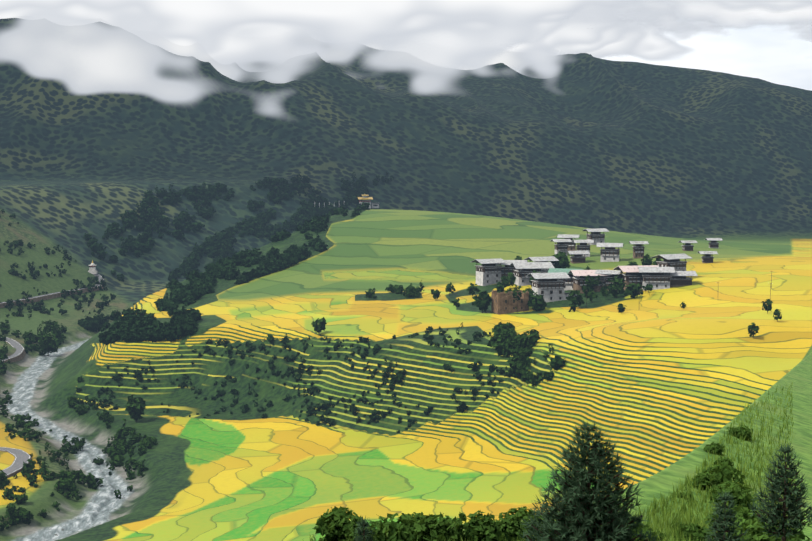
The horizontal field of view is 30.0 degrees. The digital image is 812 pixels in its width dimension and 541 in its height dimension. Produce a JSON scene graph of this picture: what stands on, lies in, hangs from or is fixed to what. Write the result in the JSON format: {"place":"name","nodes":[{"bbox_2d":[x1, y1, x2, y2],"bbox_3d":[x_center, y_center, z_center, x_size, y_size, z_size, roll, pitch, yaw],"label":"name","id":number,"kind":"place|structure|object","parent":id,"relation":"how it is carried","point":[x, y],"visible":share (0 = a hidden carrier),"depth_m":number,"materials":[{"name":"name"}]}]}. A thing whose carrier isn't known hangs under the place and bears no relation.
{"place":"outdoors","nodes":[
{"label":"outdoors","id":0,"kind":"place"},
{"bbox_2d":[0,447,30,478],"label":"road","id":1,"kind":"structure","parent":0,"point":[20,456],"depth_m":497.33,"materials":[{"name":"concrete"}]},
{"bbox_2d":[0,18,811,540],"bbox_3d":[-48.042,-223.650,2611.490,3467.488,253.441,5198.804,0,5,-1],"label":"ground","id":2,"kind":"structure","parent":0,"point":[662,386],"depth_m":705.48,"materials":[{"name":"green plant"}]},
{"bbox_2d":[0,337,25,362],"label":"road","id":3,"kind":"structure","parent":2,"relation":"on","point":[19,354],"depth_m":736.60,"materials":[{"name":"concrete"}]},
{"bbox_2d":[0,311,66,375],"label":"bank trees","id":4,"kind":"object","parent":2,"relation":"on","point":[32,337],"visible":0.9,"depth_m":773.59,"materials":[{"name":"green plant"}]},
{"bbox_2d":[0,273,103,307],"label":"road","id":5,"kind":"structure","parent":2,"relation":"on","point":[41,297],"depth_m":880.91,"materials":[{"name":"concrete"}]},
{"bbox_2d":[0,389,112,530],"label":"bank trees","id":6,"kind":"object","parent":2,"relation":"on","point":[67,478],"visible":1,"depth_m":484.22,"materials":[{"name":"green plant"}]},
{"bbox_2d":[0,208,130,319],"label":"hill trees","id":7,"kind":"object","parent":2,"relation":"on","point":[65,293],"visible":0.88,"depth_m":901.04,"materials":[{"name":"green plant"}]},
{"bbox_2d":[88,260,97,273],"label":"chorten","id":8,"kind":"object","parent":2,"relation":"on","point":[92,269],"visible":0.96,"depth_m":961.01,"materials":[{"name":"white paint"}]},
{"bbox_2d":[67,395,157,498],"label":"trees","id":9,"kind":"object","parent":2,"relation":"on","point":[117,452],"depth_m":535.01,"materials":[{"name":"green plant"}]},
{"bbox_2d":[78,302,202,344],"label":"bank trees","id":10,"kind":"object","parent":2,"relation":"on","point":[138,325],"visible":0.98,"depth_m":641.91,"materials":[{"name":"green plant"}]},
{"bbox_2d":[82,171,393,286],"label":"trees","id":11,"kind":"object","parent":2,"relation":"on","point":[144,242],"visible":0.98,"depth_m":1119.88,"materials":[{"name":"green plant"}]},
{"bbox_2d":[154,182,370,311],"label":"hill trees","id":12,"kind":"object","parent":2,"relation":"on","point":[305,217],"visible":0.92,"depth_m":845.92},
{"bbox_2d":[76,322,527,432],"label":"shrubs","id":13,"kind":"object","parent":2,"relation":"on","point":[352,407],"visible":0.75,"depth_m":558.46,"materials":[{"name":"green plant"}]},
{"bbox_2d":[351,516,376,540],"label":"pine","id":14,"kind":"object","parent":2,"relation":"on","point":[363,532],"visible":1,"depth_m":87.40,"materials":[{"name":"green plant"}]},
{"bbox_2d":[357,195,378,207],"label":"temple","id":15,"kind":"structure","parent":2,"relation":"on","point":[365,198],"depth_m":1254.66,"materials":[{"name":"gold"}]},
{"bbox_2d":[364,280,423,300],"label":"hedge trees","id":16,"kind":"object","parent":2,"relation":"on","point":[410,290],"visible":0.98,"depth_m":661.82,"materials":[{"name":"green plant"}]},
{"bbox_2d":[38,251,781,421],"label":"trees","id":17,"kind":"object","parent":2,"relation":"on","point":[134,407],"visible":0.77,"depth_m":594.50,"materials":[{"name":"green plant"}]},
{"bbox_2d":[471,258,506,285],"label":"house","id":18,"kind":"structure","parent":2,"relation":"on","point":[488,271],"depth_m":667.43,"materials":[{"name":"white paint"}]},
{"bbox_2d":[491,290,528,314],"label":"ruin tower","id":19,"kind":"structure","parent":2,"relation":"on","point":[503,303],"depth_m":589.32,"materials":[{"name":"soil"}]},
{"bbox_2d":[496,260,527,279],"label":"house","id":20,"kind":"structure","parent":2,"relation":"on","point":[505,269],"depth_m":673.09,"materials":[{"name":"stone"}]},
{"bbox_2d":[487,322,564,386],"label":"trees","id":21,"kind":"object","parent":2,"relation":"on","point":[506,340],"visible":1,"depth_m":507.73,"materials":[{"name":"green plant"}]},
{"bbox_2d":[509,262,553,285],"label":"house","id":22,"kind":"structure","parent":2,"relation":"on","point":[527,268],"depth_m":656.48,"materials":[{"name":"white"}]},
{"bbox_2d":[524,256,558,269],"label":"house","id":23,"kind":"structure","parent":2,"relation":"on","point":[543,259],"depth_m":676.62,"materials":[{"name":"metal"}]},
{"bbox_2d":[445,264,652,312],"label":"village trees","id":24,"kind":"object","parent":2,"relation":"on","point":[536,302],"visible":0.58,"depth_m":594.87,"materials":[{"name":"green plant"}]},
{"bbox_2d":[526,272,575,301],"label":"house","id":25,"kind":"structure","parent":2,"relation":"on","point":[549,287],"depth_m":606.30,"materials":[{"name":"white paint"}]},
{"bbox_2d":[309,382,794,540],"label":"grass","id":26,"kind":"structure","parent":2,"relation":"on","point":[657,522],"depth_m":125.67,"materials":[{"name":"green plant"}]},
{"bbox_2d":[312,424,809,540],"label":"shrubs","id":27,"kind":"object","parent":2,"relation":"on","point":[335,523],"visible":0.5,"depth_m":90.44,"materials":[{"name":"green plant"}]},
{"bbox_2d":[551,239,571,255],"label":"house","id":28,"kind":"structure","parent":2,"relation":"on","point":[561,245],"depth_m":732.62,"materials":[{"name":"white"}]},
{"bbox_2d":[548,268,582,289],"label":"house","id":29,"kind":"structure","parent":2,"relation":"on","point":[568,285],"depth_m":631.91,"materials":[{"name":"white"}]},
{"bbox_2d":[557,234,579,250],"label":"house","id":30,"kind":"structure","parent":2,"relation":"on","point":[571,246],"depth_m":748.21,"materials":[{"name":"stone"}]},
{"bbox_2d":[566,251,589,263],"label":"house","id":31,"kind":"structure","parent":2,"relation":"on","point":[577,257],"depth_m":705.47,"materials":[{"name":"stone"}]},
{"bbox_2d":[572,240,593,256],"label":"house","id":32,"kind":"structure","parent":2,"relation":"on","point":[583,246],"depth_m":726.03,"materials":[{"name":"black"}]},
{"bbox_2d":[519,420,661,540],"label":"pine","id":33,"kind":"object","parent":2,"relation":"on","point":[585,507],"visible":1,"depth_m":76.51,"materials":[{"name":"green plant"}]},
{"bbox_2d":[568,270,612,293],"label":"house","id":34,"kind":"structure","parent":2,"relation":"on","point":[578,283],"depth_m":619.55,"materials":[{"name":"stone"}]},
{"bbox_2d":[583,228,608,244],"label":"house","id":35,"kind":"structure","parent":2,"relation":"on","point":[596,235],"depth_m":782.26,"materials":[{"name":"white"}]},
{"bbox_2d":[595,270,622,290],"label":"house","id":36,"kind":"structure","parent":2,"relation":"on","point":[613,273],"depth_m":619.75,"materials":[{"name":"metal"}]},
{"bbox_2d":[596,243,623,261],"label":"house","id":37,"kind":"structure","parent":2,"relation":"on","point":[609,253],"depth_m":703.74,"materials":[{"name":"white paint"}]},
{"bbox_2d":[613,265,658,289],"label":"house","id":38,"kind":"structure","parent":2,"relation":"on","point":[630,274],"depth_m":616.20,"materials":[{"name":"metal"}]},
{"bbox_2d":[629,241,648,257],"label":"house","id":39,"kind":"structure","parent":2,"relation":"on","point":[638,249],"depth_m":712.34,"materials":[{"name":"stone"}]},
{"bbox_2d":[638,267,674,290],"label":"house","id":40,"kind":"structure","parent":2,"relation":"on","point":[656,277],"depth_m":610.01,"materials":[{"name":"white paint"}]},
{"bbox_2d":[651,253,692,277],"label":"house","id":41,"kind":"structure","parent":2,"relation":"on","point":[674,261],"depth_m":626.90,"materials":[{"name":"white metal"}]},
{"bbox_2d":[664,271,697,286],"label":"house","id":42,"kind":"structure","parent":2,"relation":"on","point":[678,278],"depth_m":612.51,"materials":[{"name":"wood"}]},
{"bbox_2d":[679,240,697,250],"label":"house","id":43,"kind":"structure","parent":2,"relation":"on","point":[687,246],"depth_m":761.23,"materials":[{"name":"stone"}]},
{"bbox_2d":[698,251,717,262],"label":"house","id":44,"kind":"structure","parent":2,"relation":"on","point":[707,258],"depth_m":678.33,"materials":[{"name":"stone"}]},
{"bbox_2d":[705,238,722,247],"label":"house","id":45,"kind":"structure","parent":2,"relation":"on","point":[713,243],"depth_m":800.77,"materials":[{"name":"black"}]},
{"bbox_2d":[704,490,748,540],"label":"pine","id":46,"kind":"object","parent":2,"relation":"on","point":[726,521],"visible":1,"depth_m":81.41,"materials":[{"name":"green plant"}]},
{"bbox_2d":[768,271,773,294],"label":"power poles","id":47,"kind":"object","parent":2,"relation":"on","point":[771,283],"visible":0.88,"depth_m":582.71,"materials":[{"name":"brown wood"}]},
{"bbox_2d":[748,443,811,540],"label":"pine","id":48,"kind":"object","parent":2,"relation":"on","point":[774,508],"visible":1,"depth_m":81.17,"materials":[{"name":"green plant"}]},
{"bbox_2d":[0,0,811,113],"bbox_3d":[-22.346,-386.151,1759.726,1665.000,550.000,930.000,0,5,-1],"label":"cloud","id":49,"kind":"structure","parent":0,"point":[121,46],"depth_m":1308.62,"materials":[{"name":"white"}]},
{"bbox_2d":[600,24,811,90],"label":"sky","id":50,"kind":"structure","parent":0,"point":[768,54],"materials":[{"name":"white"}]}
]}

